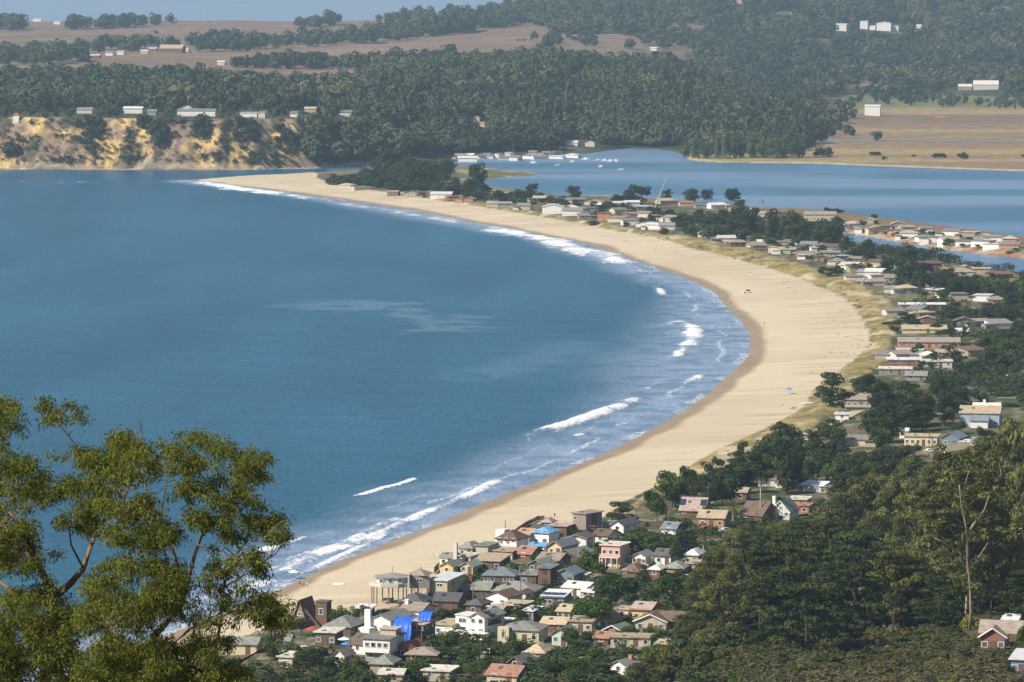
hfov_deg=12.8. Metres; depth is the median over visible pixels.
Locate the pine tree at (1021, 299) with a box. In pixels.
[1017,293,1023,302]
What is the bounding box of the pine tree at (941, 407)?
[931,395,957,426]
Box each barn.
[159,45,185,52]
[973,80,998,89]
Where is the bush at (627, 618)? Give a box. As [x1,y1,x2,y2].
[623,614,633,624]
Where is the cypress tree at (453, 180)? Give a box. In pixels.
[445,177,460,185]
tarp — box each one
[392,616,415,640]
[418,611,432,621]
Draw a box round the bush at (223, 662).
[218,658,232,665]
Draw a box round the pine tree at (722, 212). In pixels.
[717,210,727,216]
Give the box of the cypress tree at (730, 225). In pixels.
[723,219,742,236]
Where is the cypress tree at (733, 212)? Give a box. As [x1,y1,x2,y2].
[723,204,748,229]
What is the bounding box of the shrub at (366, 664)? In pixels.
[361,661,369,667]
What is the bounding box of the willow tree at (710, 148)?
[702,139,713,157]
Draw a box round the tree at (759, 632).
[721,547,794,647]
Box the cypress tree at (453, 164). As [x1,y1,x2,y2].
[447,159,457,172]
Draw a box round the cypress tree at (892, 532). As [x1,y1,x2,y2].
[881,520,936,592]
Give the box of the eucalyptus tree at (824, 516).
[799,512,851,554]
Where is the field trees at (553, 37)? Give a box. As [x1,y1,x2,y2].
[530,28,691,47]
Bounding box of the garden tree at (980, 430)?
[975,426,986,435]
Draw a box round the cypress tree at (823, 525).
[800,518,862,606]
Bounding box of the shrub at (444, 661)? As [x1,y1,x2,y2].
[431,658,457,664]
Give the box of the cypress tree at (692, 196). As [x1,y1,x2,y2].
[682,188,699,201]
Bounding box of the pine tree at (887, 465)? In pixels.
[874,453,898,475]
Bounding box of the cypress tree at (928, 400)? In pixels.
[917,394,938,424]
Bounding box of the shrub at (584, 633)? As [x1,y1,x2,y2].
[580,631,593,640]
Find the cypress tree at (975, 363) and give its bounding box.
[964,359,983,368]
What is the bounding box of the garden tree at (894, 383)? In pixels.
[886,380,902,391]
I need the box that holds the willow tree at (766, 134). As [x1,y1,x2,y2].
[760,127,771,157]
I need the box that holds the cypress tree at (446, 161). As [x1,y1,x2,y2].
[437,159,453,174]
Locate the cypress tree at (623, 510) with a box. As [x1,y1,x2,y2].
[605,501,638,519]
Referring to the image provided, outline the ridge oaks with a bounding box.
[607,0,1023,89]
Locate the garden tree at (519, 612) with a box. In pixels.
[513,608,522,615]
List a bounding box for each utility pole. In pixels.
[516,561,523,589]
[613,601,621,611]
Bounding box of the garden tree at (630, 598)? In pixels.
[622,593,637,603]
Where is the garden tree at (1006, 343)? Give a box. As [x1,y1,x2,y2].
[1000,339,1018,349]
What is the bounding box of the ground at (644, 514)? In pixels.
[192,166,1023,666]
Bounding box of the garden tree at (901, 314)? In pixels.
[896,312,907,315]
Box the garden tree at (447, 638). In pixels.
[436,630,460,647]
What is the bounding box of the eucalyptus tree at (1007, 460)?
[996,424,1023,499]
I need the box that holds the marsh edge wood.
[798,96,882,141]
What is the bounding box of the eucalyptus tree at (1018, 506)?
[993,464,1023,581]
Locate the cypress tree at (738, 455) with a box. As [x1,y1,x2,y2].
[726,451,750,465]
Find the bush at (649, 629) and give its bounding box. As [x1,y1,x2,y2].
[641,625,660,636]
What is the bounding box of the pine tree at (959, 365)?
[951,364,965,374]
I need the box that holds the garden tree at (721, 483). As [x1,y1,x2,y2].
[713,473,733,505]
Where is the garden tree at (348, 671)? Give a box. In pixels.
[336,666,359,677]
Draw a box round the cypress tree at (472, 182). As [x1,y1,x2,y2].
[463,178,479,188]
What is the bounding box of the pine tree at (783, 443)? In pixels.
[775,438,794,454]
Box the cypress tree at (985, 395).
[977,392,988,401]
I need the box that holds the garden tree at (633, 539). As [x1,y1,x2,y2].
[619,531,659,551]
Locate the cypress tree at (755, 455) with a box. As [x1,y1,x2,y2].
[741,444,775,482]
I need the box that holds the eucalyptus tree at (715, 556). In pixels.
[697,547,734,590]
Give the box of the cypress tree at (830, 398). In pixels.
[813,371,854,405]
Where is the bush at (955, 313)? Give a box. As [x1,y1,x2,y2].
[937,308,965,314]
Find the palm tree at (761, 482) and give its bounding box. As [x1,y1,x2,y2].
[756,476,764,507]
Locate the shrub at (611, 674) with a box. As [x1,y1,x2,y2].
[599,670,621,676]
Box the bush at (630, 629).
[620,625,643,632]
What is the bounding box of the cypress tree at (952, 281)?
[945,277,958,291]
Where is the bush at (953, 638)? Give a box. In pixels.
[944,636,960,642]
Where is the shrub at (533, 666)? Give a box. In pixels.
[526,664,546,675]
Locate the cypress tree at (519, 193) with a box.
[514,191,522,197]
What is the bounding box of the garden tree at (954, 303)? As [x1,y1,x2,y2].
[946,302,961,306]
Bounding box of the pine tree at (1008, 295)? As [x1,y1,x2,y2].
[1003,292,1019,305]
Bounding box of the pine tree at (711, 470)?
[700,456,730,483]
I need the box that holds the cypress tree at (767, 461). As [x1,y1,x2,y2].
[747,458,775,474]
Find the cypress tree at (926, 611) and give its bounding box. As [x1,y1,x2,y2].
[912,575,965,628]
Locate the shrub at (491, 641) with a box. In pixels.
[486,640,501,644]
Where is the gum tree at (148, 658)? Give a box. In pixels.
[66,405,299,681]
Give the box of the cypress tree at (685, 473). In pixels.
[679,465,697,495]
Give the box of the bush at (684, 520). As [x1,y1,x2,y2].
[672,517,691,523]
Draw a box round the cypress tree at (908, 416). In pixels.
[895,404,928,431]
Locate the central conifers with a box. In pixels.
[376,46,816,143]
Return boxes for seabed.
[32,147,1023,633]
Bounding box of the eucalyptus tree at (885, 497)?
[859,477,911,554]
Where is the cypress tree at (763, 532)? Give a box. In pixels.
[745,529,788,591]
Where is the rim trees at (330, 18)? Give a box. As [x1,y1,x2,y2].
[293,9,342,26]
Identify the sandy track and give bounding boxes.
[716,410,863,458]
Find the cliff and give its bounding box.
[0,117,447,169]
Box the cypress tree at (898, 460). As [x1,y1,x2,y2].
[883,454,901,475]
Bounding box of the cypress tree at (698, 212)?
[693,208,705,216]
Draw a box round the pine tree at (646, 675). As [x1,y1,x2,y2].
[638,671,652,681]
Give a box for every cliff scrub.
[0,117,326,162]
[9,113,397,165]
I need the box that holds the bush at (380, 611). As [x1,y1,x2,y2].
[374,609,389,613]
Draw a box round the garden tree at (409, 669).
[400,664,413,674]
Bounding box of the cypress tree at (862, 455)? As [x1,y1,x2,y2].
[851,450,870,472]
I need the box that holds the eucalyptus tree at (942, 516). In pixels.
[907,443,1014,630]
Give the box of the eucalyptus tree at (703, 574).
[682,567,716,599]
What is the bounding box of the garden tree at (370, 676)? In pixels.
[356,673,374,681]
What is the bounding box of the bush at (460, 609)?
[452,607,465,612]
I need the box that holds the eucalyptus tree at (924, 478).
[889,465,943,587]
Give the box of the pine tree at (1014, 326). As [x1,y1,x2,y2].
[1009,320,1020,331]
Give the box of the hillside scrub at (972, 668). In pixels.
[695,627,1023,681]
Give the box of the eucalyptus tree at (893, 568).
[857,545,930,630]
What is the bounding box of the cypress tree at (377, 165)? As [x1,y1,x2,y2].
[369,159,383,170]
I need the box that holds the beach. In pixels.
[58,172,870,679]
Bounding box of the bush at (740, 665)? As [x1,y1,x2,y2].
[736,663,749,668]
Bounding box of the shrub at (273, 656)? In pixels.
[266,651,288,659]
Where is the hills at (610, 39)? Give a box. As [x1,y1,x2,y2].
[531,0,1023,125]
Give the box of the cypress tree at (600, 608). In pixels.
[571,599,610,617]
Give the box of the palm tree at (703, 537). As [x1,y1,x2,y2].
[692,525,714,549]
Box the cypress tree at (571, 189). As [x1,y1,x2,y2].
[565,185,581,196]
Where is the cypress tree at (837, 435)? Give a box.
[829,428,845,453]
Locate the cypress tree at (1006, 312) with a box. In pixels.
[991,305,1020,320]
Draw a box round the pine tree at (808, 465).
[800,459,819,479]
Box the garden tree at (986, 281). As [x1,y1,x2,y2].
[980,276,994,286]
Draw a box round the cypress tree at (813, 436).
[800,430,829,449]
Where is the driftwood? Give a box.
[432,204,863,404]
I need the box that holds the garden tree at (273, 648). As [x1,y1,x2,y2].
[264,642,280,661]
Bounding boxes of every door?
[245,646,249,654]
[323,637,326,645]
[449,603,453,609]
[550,625,554,631]
[578,624,582,632]
[633,639,637,646]
[990,641,995,648]
[1019,664,1023,671]
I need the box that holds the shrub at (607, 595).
[600,594,614,598]
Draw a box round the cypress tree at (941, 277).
[928,272,949,287]
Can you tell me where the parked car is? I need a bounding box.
[718,527,727,532]
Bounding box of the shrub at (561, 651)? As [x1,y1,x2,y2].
[551,649,568,656]
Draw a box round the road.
[961,356,1023,389]
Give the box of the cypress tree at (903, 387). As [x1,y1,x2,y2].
[890,384,912,397]
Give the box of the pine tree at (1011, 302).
[1004,297,1018,308]
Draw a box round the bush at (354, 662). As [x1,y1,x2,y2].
[342,658,363,666]
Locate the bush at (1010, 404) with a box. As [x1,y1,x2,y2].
[1002,402,1021,405]
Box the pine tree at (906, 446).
[894,444,913,457]
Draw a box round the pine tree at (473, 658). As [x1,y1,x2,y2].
[457,645,477,660]
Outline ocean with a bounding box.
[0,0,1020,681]
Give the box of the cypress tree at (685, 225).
[676,222,690,232]
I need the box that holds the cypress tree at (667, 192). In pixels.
[661,189,672,197]
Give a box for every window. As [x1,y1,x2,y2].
[488,617,500,625]
[501,629,504,637]
[531,632,535,639]
[982,641,987,647]
[998,642,1003,647]
[1011,665,1017,670]
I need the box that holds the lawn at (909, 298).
[899,295,932,300]
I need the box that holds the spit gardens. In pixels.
[404,190,1023,394]
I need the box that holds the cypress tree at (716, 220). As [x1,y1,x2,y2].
[710,215,725,224]
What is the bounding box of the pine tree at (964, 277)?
[955,272,969,279]
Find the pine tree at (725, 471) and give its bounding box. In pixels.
[718,467,736,479]
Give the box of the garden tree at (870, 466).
[862,460,884,474]
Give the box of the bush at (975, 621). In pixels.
[960,614,979,629]
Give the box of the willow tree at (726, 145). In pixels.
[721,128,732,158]
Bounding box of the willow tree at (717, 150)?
[714,136,721,157]
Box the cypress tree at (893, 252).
[880,246,907,268]
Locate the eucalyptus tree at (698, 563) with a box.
[694,557,717,569]
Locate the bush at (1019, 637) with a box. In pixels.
[1013,626,1023,647]
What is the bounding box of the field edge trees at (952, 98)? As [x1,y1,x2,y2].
[855,89,1023,108]
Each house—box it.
[13,113,21,123]
[76,107,93,113]
[123,106,143,113]
[147,109,157,114]
[177,108,216,115]
[221,634,263,654]
[239,112,257,116]
[258,112,266,117]
[275,634,295,651]
[276,651,299,668]
[290,111,299,117]
[294,596,332,627]
[304,107,317,113]
[313,626,345,645]
[322,614,363,636]
[331,645,355,665]
[339,110,352,116]
[339,183,356,187]
[347,631,372,654]
[351,186,373,190]
[355,604,376,615]
[357,608,414,632]
[360,626,406,660]
[368,652,401,673]
[369,567,432,604]
[377,665,407,681]
[387,190,400,195]
[397,591,432,607]
[398,637,423,658]
[399,599,437,618]
[404,190,425,196]
[404,645,442,662]
[410,618,437,640]
[420,664,459,681]
[428,571,466,602]
[430,191,452,199]
[431,591,467,609]
[435,618,458,635]
[438,542,460,564]
[438,559,463,573]
[443,607,506,639]
[446,195,459,201]
[452,153,467,158]
[455,196,476,202]
[457,156,477,161]
[458,540,477,552]
[458,552,480,562]
[458,559,484,573]
[459,576,497,597]
[463,596,492,611]
[471,115,480,124]
[473,541,498,555]
[475,552,512,569]
[479,154,492,158]
[481,566,521,584]
[483,587,523,603]
[484,662,531,681]
[486,201,495,206]
[486,603,512,616]
[491,579,544,597]
[493,153,503,157]
[493,547,517,559]
[494,528,530,548]
[495,201,516,208]
[497,599,533,608]
[498,156,508,159]
[498,619,549,642]
[504,152,515,155]
[504,617,515,625]
[506,652,535,664]
[509,155,521,160]
[512,203,530,209]
[514,545,543,559]
[518,526,536,543]
[518,569,537,584]
[520,588,533,599]
[521,605,544,620]
[521,641,554,657]
[522,154,536,158]
[527,196,547,201]
[527,556,556,569]
[528,150,541,154]
[528,540,549,551]
[530,155,546,158]
[531,525,560,542]
[535,551,572,567]
[536,563,558,584]
[539,516,557,526]
[539,588,573,606]
[539,616,571,632]
[542,151,553,155]
[542,204,564,213]
[545,536,579,551]
[547,522,574,535]
[548,155,565,158]
[549,623,579,645]
[552,151,562,154]
[555,564,585,584]
[555,602,579,616]
[560,198,575,203]
[561,207,582,215]
[561,545,597,562]
[561,579,593,597]
[565,153,580,157]
[565,531,596,546]
[566,140,578,146]
[567,615,598,632]
[568,197,588,203]
[570,509,603,532]
[577,213,596,218]
[580,586,599,598]
[581,572,591,580]
[582,207,599,211]
[583,199,603,204]
[585,140,594,146]
[592,629,613,644]
[594,527,621,542]
[597,212,611,220]
[598,609,624,629]
[599,540,630,567]
[601,621,631,631]
[602,520,616,528]
[607,215,629,221]
[609,207,632,213]
[609,516,639,532]
[609,632,653,647]
[609,654,644,673]
[613,201,627,206]
[613,604,631,617]
[619,561,649,575]
[620,218,638,225]
[623,212,635,215]
[624,200,639,206]
[629,599,662,619]
[630,211,653,217]
[630,549,653,564]
[632,609,685,632]
[635,221,653,226]
[636,205,653,209]
[641,222,658,229]
[647,563,668,577]
[653,548,677,564]
[653,638,671,646]
[655,198,678,203]
[656,214,676,221]
[658,222,675,230]
[659,520,683,534]
[666,559,689,573]
[678,201,693,205]
[678,495,711,516]
[682,546,705,561]
[685,559,702,570]
[693,204,706,207]
[696,508,731,527]
[705,202,728,208]
[710,235,736,242]
[725,239,748,246]
[728,204,739,210]
[735,485,751,500]
[738,500,775,520]
[745,241,767,246]
[750,244,772,249]
[756,474,791,487]
[758,211,778,216]
[767,245,796,252]
[771,240,794,245]
[771,247,795,253]
[772,496,800,519]
[790,495,811,505]
[792,251,814,257]
[797,252,822,259]
[798,502,813,513]
[799,241,819,248]
[801,480,843,492]
[802,430,828,439]
[803,211,836,220]
[809,244,827,250]
[812,254,833,262]
[818,250,841,254]
[819,243,838,247]
[827,258,846,264]
[832,254,852,259]
[834,412,849,419]
[836,23,846,30]
[838,261,860,269]
[843,274,867,280]
[843,434,877,446]
[844,221,862,230]
[844,393,871,407]
[845,264,866,272]
[846,256,862,263]
[852,217,878,223]
[854,224,873,234]
[856,269,864,274]
[860,21,867,28]
[860,278,885,286]
[861,258,888,264]
[863,273,883,278]
[864,105,880,115]
[864,268,885,273]
[865,225,889,235]
[869,25,875,29]
[873,350,889,360]
[876,22,890,30]
[878,366,912,375]
[880,308,911,317]
[883,274,901,283]
[883,285,899,292]
[884,221,905,228]
[886,357,922,365]
[887,229,905,235]
[888,350,912,356]
[889,284,917,293]
[892,26,898,30]
[895,225,914,230]
[895,230,918,239]
[896,348,924,350]
[897,337,960,348]
[898,302,945,308]
[900,426,910,437]
[901,324,946,333]
[903,433,940,445]
[904,305,927,310]
[904,370,928,380]
[908,310,929,314]
[909,350,924,356]
[912,311,937,317]
[913,260,942,268]
[914,234,928,241]
[916,226,933,233]
[917,315,938,323]
[919,236,946,244]
[919,351,950,358]
[920,359,952,367]
[922,288,944,295]
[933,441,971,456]
[934,349,952,356]
[935,228,962,235]
[936,292,969,300]
[937,236,960,246]
[940,264,971,269]
[940,430,967,444]
[952,316,975,326]
[954,268,975,276]
[955,231,980,237]
[955,240,970,246]
[955,328,968,335]
[957,345,984,356]
[958,399,1002,427]
[959,439,970,444]
[965,318,987,326]
[968,293,993,300]
[970,239,996,246]
[970,436,982,444]
[971,267,990,274]
[973,233,990,239]
[978,619,1023,650]
[980,318,1011,328]
[982,242,998,250]
[983,234,1005,241]
[984,270,1013,277]
[986,296,1004,303]
[999,242,1020,250]
[1000,611,1023,619]
[1002,235,1017,241]
[1008,648,1023,673]
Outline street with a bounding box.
[603,549,652,649]
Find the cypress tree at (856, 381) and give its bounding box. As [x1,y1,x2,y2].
[849,376,869,392]
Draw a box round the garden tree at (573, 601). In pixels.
[564,599,580,603]
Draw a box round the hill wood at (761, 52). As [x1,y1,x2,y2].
[507,0,1023,97]
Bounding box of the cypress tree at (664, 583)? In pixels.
[654,573,690,610]
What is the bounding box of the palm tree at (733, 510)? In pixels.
[725,500,741,519]
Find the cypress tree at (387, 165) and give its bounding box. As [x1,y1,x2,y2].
[381,163,394,171]
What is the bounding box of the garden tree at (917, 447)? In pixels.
[909,443,922,455]
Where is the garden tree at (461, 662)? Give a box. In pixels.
[454,659,466,674]
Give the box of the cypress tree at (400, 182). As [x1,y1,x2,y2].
[396,179,414,189]
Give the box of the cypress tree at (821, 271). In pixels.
[817,266,826,273]
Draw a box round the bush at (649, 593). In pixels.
[644,589,658,597]
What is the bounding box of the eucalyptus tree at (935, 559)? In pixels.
[915,515,962,600]
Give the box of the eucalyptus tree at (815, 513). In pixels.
[800,510,833,524]
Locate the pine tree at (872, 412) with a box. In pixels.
[858,408,876,432]
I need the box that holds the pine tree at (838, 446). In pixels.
[825,441,851,457]
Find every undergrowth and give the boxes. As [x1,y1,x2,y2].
[245,460,942,681]
[665,495,1023,652]
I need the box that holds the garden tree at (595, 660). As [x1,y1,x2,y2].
[590,657,606,672]
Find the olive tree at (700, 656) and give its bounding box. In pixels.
[683,646,713,671]
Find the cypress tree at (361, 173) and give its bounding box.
[355,170,370,176]
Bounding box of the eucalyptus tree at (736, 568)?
[715,548,769,616]
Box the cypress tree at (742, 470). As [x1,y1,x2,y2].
[732,462,759,486]
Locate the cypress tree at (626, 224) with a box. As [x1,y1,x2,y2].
[623,221,630,226]
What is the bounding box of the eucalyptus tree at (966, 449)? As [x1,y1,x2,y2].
[953,445,982,485]
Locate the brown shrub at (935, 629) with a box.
[926,624,943,635]
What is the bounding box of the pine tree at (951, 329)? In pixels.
[948,326,956,335]
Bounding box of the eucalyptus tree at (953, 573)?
[912,456,1016,615]
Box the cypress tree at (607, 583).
[590,573,639,605]
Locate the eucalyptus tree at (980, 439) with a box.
[965,434,1020,513]
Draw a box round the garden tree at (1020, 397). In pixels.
[1016,393,1023,404]
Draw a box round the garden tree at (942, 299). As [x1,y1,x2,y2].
[935,297,949,301]
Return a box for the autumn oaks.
[142,54,825,152]
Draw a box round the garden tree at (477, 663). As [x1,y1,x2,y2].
[462,660,487,677]
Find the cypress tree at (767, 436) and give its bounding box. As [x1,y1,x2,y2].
[755,433,773,454]
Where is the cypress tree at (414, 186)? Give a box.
[410,183,422,190]
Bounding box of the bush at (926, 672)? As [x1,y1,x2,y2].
[920,671,935,676]
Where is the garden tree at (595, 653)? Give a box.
[588,648,603,657]
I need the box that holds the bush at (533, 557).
[530,554,536,560]
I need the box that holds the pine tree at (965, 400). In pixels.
[938,384,972,418]
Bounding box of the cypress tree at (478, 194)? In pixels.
[473,191,485,199]
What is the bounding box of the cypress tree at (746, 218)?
[737,207,759,238]
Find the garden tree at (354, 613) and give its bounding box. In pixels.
[343,606,360,617]
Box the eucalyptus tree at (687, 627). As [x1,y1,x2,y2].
[671,610,706,644]
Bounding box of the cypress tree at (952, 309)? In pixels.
[935,304,960,321]
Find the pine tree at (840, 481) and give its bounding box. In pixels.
[827,472,849,492]
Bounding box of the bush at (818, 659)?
[809,657,830,663]
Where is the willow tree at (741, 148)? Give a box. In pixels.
[735,133,746,157]
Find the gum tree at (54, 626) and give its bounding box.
[0,394,152,681]
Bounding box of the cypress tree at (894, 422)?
[881,417,904,440]
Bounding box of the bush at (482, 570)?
[477,568,489,571]
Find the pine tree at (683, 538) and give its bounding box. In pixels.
[670,522,700,552]
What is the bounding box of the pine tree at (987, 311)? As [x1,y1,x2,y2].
[979,302,994,317]
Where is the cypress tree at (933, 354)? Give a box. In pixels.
[929,352,939,358]
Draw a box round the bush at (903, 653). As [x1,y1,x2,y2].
[891,650,915,657]
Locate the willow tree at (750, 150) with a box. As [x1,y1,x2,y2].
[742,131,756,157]
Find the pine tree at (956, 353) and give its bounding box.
[951,351,967,363]
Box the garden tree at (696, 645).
[686,638,711,650]
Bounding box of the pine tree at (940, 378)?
[930,374,954,395]
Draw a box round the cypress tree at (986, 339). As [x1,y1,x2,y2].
[978,337,993,345]
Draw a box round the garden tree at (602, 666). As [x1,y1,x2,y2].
[589,661,613,672]
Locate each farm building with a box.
[90,54,100,57]
[105,51,114,55]
[117,51,125,54]
[140,50,149,53]
[148,47,157,50]
[217,61,225,64]
[516,38,525,40]
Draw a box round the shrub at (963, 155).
[957,152,968,158]
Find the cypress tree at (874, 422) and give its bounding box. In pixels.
[866,415,891,434]
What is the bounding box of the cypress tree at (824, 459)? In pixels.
[810,453,849,479]
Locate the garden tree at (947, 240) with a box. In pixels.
[944,238,953,242]
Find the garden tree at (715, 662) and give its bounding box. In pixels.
[709,659,726,668]
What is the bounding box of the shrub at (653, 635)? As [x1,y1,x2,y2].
[650,629,670,640]
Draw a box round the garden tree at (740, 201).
[732,199,744,205]
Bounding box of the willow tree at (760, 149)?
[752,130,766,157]
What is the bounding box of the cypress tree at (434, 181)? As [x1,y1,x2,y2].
[429,179,440,189]
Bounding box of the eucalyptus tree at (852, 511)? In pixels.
[827,498,866,521]
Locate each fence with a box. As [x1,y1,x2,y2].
[434,563,438,572]
[516,516,543,530]
[638,520,697,527]
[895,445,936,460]
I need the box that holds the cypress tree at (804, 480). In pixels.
[789,465,809,488]
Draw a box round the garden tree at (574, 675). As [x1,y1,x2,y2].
[567,670,586,681]
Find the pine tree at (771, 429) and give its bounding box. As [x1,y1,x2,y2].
[770,421,786,430]
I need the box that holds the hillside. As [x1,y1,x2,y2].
[154,612,1022,681]
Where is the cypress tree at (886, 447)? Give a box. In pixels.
[875,444,897,459]
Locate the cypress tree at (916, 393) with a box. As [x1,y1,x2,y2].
[908,389,928,404]
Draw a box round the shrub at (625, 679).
[620,676,634,681]
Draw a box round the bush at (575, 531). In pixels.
[571,529,585,534]
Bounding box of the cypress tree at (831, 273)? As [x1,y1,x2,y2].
[825,268,834,276]
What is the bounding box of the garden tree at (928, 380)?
[923,377,937,382]
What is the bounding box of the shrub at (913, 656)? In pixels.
[907,655,925,664]
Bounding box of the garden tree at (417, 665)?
[405,659,430,672]
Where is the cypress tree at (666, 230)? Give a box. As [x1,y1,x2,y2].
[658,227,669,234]
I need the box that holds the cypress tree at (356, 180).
[350,176,367,185]
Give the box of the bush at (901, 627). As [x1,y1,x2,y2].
[893,626,908,631]
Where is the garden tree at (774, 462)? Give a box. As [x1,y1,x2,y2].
[772,457,792,468]
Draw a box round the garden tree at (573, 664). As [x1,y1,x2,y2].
[564,659,587,670]
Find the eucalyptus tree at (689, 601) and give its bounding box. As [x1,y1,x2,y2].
[679,582,715,616]
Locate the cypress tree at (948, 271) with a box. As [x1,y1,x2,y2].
[936,267,958,277]
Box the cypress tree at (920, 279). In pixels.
[908,272,929,288]
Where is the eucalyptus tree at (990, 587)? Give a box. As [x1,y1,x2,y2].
[955,502,1023,619]
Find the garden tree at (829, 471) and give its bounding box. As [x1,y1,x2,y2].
[819,457,844,481]
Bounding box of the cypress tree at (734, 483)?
[717,474,742,504]
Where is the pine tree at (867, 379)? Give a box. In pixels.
[854,374,879,396]
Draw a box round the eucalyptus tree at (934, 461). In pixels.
[916,451,962,499]
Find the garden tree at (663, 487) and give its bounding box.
[653,476,688,507]
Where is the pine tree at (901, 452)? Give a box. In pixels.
[892,448,921,464]
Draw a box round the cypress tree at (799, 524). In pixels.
[784,518,827,597]
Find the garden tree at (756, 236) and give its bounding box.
[750,234,762,239]
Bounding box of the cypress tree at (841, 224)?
[832,220,846,226]
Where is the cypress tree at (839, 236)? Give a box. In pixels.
[832,227,842,241]
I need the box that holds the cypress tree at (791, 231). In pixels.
[778,209,802,239]
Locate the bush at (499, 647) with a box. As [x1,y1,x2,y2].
[490,643,509,653]
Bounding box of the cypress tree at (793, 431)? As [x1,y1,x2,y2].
[785,424,803,443]
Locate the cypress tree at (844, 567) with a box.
[821,531,889,633]
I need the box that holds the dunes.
[374,189,897,513]
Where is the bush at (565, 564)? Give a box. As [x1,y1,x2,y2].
[558,562,578,567]
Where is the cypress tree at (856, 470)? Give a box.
[838,456,864,486]
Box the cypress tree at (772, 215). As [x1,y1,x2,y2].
[763,208,785,238]
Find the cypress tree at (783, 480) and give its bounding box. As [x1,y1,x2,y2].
[774,463,798,493]
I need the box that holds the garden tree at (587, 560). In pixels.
[575,549,601,578]
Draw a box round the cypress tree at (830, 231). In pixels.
[821,220,841,242]
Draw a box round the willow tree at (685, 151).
[679,142,690,157]
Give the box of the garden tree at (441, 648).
[433,645,447,658]
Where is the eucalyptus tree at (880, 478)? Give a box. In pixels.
[854,472,903,519]
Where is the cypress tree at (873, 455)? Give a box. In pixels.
[861,449,887,463]
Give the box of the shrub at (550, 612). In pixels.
[535,610,557,619]
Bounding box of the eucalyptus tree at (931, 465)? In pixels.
[919,462,944,484]
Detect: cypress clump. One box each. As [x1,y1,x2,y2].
[325,174,338,180]
[330,176,351,183]
[335,175,352,184]
[360,171,385,185]
[371,176,382,187]
[381,177,396,186]
[382,181,401,190]
[395,183,409,189]
[407,182,428,190]
[430,181,444,190]
[439,183,460,193]
[460,188,486,196]
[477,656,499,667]
[492,190,513,198]
[509,189,531,196]
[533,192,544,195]
[537,196,555,202]
[549,197,567,202]
[591,201,618,209]
[647,214,654,219]
[658,209,677,214]
[670,213,692,222]
[684,226,707,236]
[692,211,724,218]
[698,223,729,237]
[831,208,844,212]
[844,245,864,255]
[890,325,899,330]
[910,347,928,352]
[913,343,925,349]
[970,280,981,291]
[987,281,1013,295]
[989,303,1010,311]
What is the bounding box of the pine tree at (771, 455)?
[762,446,777,460]
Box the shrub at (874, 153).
[869,151,881,154]
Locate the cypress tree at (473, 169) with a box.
[468,162,487,188]
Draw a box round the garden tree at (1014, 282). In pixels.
[1011,279,1022,286]
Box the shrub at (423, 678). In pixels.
[408,673,427,681]
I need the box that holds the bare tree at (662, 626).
[654,620,667,632]
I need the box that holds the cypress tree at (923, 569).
[886,555,934,628]
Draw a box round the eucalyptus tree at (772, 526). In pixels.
[754,524,788,545]
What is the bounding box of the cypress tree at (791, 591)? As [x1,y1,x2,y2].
[762,537,851,650]
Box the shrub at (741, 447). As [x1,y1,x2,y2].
[737,441,748,453]
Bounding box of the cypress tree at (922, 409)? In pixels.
[911,404,933,430]
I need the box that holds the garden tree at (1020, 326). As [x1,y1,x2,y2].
[1016,322,1023,331]
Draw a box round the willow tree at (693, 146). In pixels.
[690,137,697,157]
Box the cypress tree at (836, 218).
[831,215,844,223]
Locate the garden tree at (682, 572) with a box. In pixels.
[673,568,685,575]
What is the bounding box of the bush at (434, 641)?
[427,638,440,647]
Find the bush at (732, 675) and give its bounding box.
[727,672,746,678]
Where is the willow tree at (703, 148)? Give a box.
[695,141,708,157]
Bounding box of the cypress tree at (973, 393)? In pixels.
[967,388,979,398]
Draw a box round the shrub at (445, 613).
[431,608,456,619]
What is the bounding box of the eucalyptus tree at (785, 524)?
[779,521,806,544]
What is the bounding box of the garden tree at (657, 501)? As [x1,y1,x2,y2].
[648,489,667,520]
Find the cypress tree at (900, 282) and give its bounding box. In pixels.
[893,279,905,284]
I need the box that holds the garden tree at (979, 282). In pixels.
[975,277,992,284]
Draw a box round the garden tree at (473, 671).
[466,666,483,677]
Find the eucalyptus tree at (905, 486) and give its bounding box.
[874,482,919,540]
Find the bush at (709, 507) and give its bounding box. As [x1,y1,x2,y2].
[702,504,724,509]
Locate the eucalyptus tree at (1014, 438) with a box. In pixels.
[965,417,1023,578]
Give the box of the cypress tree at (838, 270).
[833,266,843,275]
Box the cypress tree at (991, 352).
[978,349,1000,360]
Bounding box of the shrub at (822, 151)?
[813,147,833,156]
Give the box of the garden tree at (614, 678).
[608,674,622,681]
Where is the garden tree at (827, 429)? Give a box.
[814,423,847,440]
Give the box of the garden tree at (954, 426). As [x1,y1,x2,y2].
[949,421,967,429]
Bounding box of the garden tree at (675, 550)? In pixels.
[668,540,681,559]
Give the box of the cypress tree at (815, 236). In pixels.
[809,218,831,242]
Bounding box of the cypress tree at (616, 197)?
[610,194,625,200]
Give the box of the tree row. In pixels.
[88,0,568,51]
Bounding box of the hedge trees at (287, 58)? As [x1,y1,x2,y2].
[230,47,370,69]
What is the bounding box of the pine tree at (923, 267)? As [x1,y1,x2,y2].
[913,262,936,287]
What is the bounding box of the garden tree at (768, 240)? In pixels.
[762,237,776,244]
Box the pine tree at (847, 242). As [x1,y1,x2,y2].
[837,236,852,252]
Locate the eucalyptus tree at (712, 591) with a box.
[691,578,750,646]
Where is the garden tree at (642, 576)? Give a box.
[639,574,645,580]
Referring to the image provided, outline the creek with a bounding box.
[816,139,1023,142]
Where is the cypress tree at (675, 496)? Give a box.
[661,484,689,507]
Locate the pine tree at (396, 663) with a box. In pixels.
[389,661,402,667]

